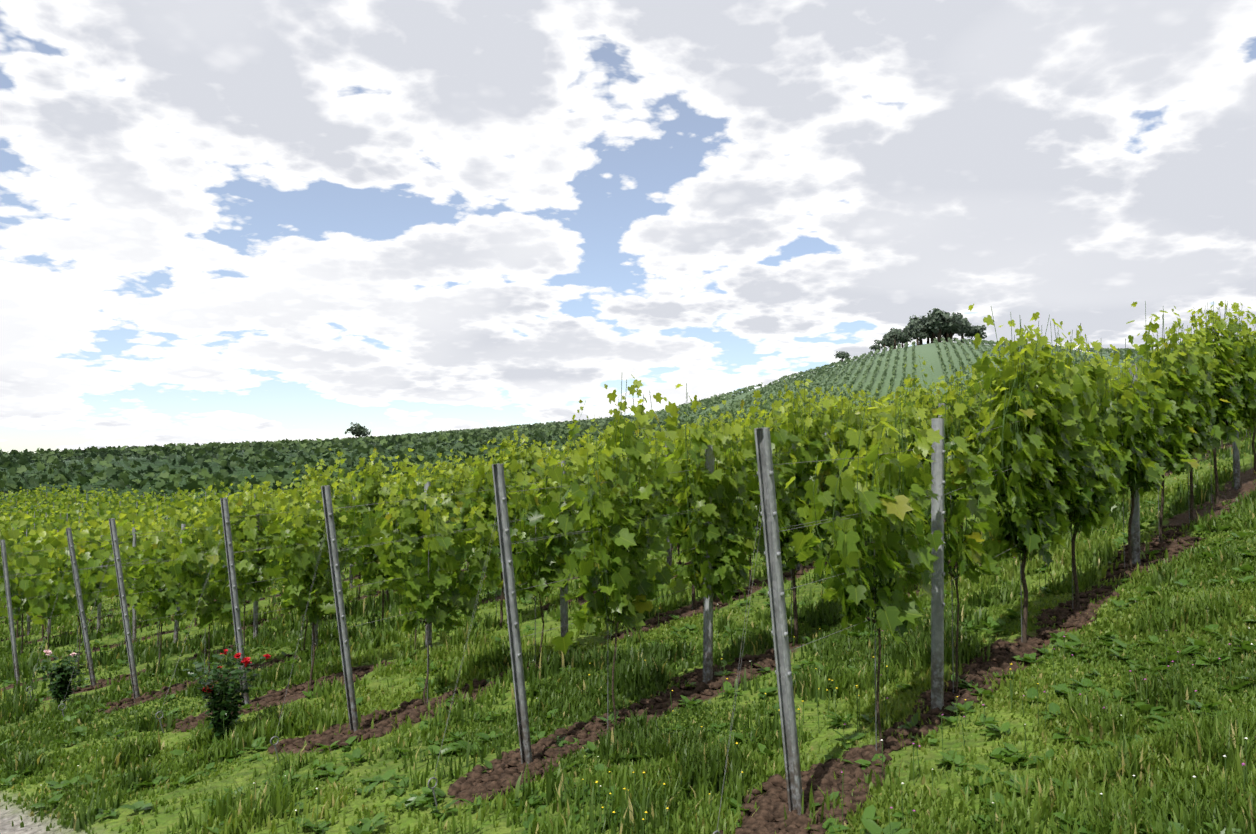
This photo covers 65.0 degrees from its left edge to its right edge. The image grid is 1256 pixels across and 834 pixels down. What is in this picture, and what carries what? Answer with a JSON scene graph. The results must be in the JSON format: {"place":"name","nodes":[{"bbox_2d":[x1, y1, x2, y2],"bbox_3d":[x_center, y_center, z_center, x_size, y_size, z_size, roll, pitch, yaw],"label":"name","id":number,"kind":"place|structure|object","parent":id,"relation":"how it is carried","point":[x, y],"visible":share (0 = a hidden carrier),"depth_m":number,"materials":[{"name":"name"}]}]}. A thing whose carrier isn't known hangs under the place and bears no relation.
{"place":"outdoors","nodes":[
{"label":"outdoors","id":0,"kind":"place"},
{"bbox_2d":[0,342,1255,833],"bbox_3d":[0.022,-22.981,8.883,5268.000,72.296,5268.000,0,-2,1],"label":"ground","id":1,"kind":"structure","parent":0,"point":[926,352],"depth_m":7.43,"materials":[{"name":"green plant"}]},
{"bbox_2d":[35,649,88,703],"bbox_3d":[-6.153,2.852,10.773,0.596,0.593,0.633,0,-2,1],"label":"rose bush","id":2,"kind":"object","parent":1,"relation":"on","point":[59,674],"depth_m":10.71,"materials":[{"name":"green plant"}]},
{"bbox_2d":[182,644,270,737],"bbox_3d":[-3.235,2.229,7.919,0.583,0.743,0.674,0,-2,1],"label":"rose bush","id":3,"kind":"object","parent":1,"relation":"on","point":[215,671],"depth_m":7.88,"materials":[{"name":"green plant"}]},
{"bbox_2d":[0,434,647,559],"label":"vine leaves","id":4,"kind":"object","parent":1,"relation":"on","point":[106,510],"visible":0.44,"depth_m":58.49,"materials":[{"name":"green plant"}]},
{"bbox_2d":[1,522,1204,833],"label":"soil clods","id":5,"kind":"object","parent":1,"relation":"on","point":[767,816],"visible":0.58,"depth_m":6.70,"materials":[{"name":"brown soil"}]},
{"bbox_2d":[0,364,1239,814],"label":"vineyard posts","id":6,"kind":"object","parent":1,"relation":"on","point":[772,554],"visible":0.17,"depth_m":6.14,"materials":[{"name":"metal"}]},
{"bbox_2d":[0,379,1214,833],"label":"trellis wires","id":7,"kind":"object","parent":6,"relation":"attached to","point":[476,599],"visible":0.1,"depth_m":7.35,"materials":[{"name":"grey metal"}]},
{"bbox_2d":[0,423,1255,753],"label":"vine trunks","id":8,"kind":"object","parent":1,"relation":"on","point":[1024,625],"visible":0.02,"depth_m":8.54,"materials":[{"name":"brown wood"}]},
{"bbox_2d":[0,492,1255,833],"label":"grass tufts","id":9,"kind":"object","parent":1,"relation":"on","point":[870,824],"visible":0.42,"depth_m":6.22,"materials":[{"name":"green plant"}]},
{"bbox_2d":[0,394,1255,501],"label":"vineyard foliage","id":10,"kind":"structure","parent":1,"relation":"on","point":[15,463],"depth_m":126.58,"materials":[{"name":"green plant"}]},
{"bbox_2d":[0,301,1255,654],"bbox_3d":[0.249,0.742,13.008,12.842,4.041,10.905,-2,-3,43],"label":"vine leaves","id":11,"kind":"object","parent":1,"relation":"on","point":[1091,479],"visible":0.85,"depth_m":8.05,"materials":[{"name":"green plant"}]},
{"bbox_2d":[18,426,1251,750],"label":"planting stakes","id":12,"kind":"object","parent":1,"relation":"on","point":[874,576],"visible":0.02,"depth_m":8.08,"materials":[{"name":"brown wood"}]},
{"bbox_2d":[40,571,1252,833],"bbox_3d":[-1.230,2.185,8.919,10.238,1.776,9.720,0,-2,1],"label":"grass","id":13,"kind":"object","parent":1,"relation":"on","point":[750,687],"depth_m":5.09,"materials":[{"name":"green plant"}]},
{"bbox_2d":[345,308,986,437],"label":"hill trees","id":14,"kind":"object","parent":1,"relation":"on","point":[923,327],"materials":[{"name":"green plant"}]},
{"bbox_2d":[582,583,1038,833],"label":"grass tufts","id":15,"kind":"object","parent":1,"relation":"on","point":[1011,693],"depth_m":5.65,"materials":[{"name":"green plant"}]},
{"bbox_2d":[631,336,1173,425],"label":"vineyard foliage","id":16,"kind":"object","parent":1,"relation":"on","point":[715,399],"depth_m":356.18,"materials":[{"name":"green plant"}]},
{"bbox_2d":[841,557,1245,833],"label":"grass","id":17,"kind":"structure","parent":1,"relation":"on","point":[1244,771],"depth_m":5.37,"materials":[{"name":"green plant"}]},
{"bbox_2d":[0,0,1255,452],"label":"sky","id":18,"kind":"structure","parent":0,"point":[222,221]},
{"bbox_2d":[50,301,1255,639],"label":"vine shoots","id":19,"kind":"object","parent":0,"point":[868,609],"visible":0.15,"depth_m":7.97,"materials":[{"name":"green plant"}]}
]}

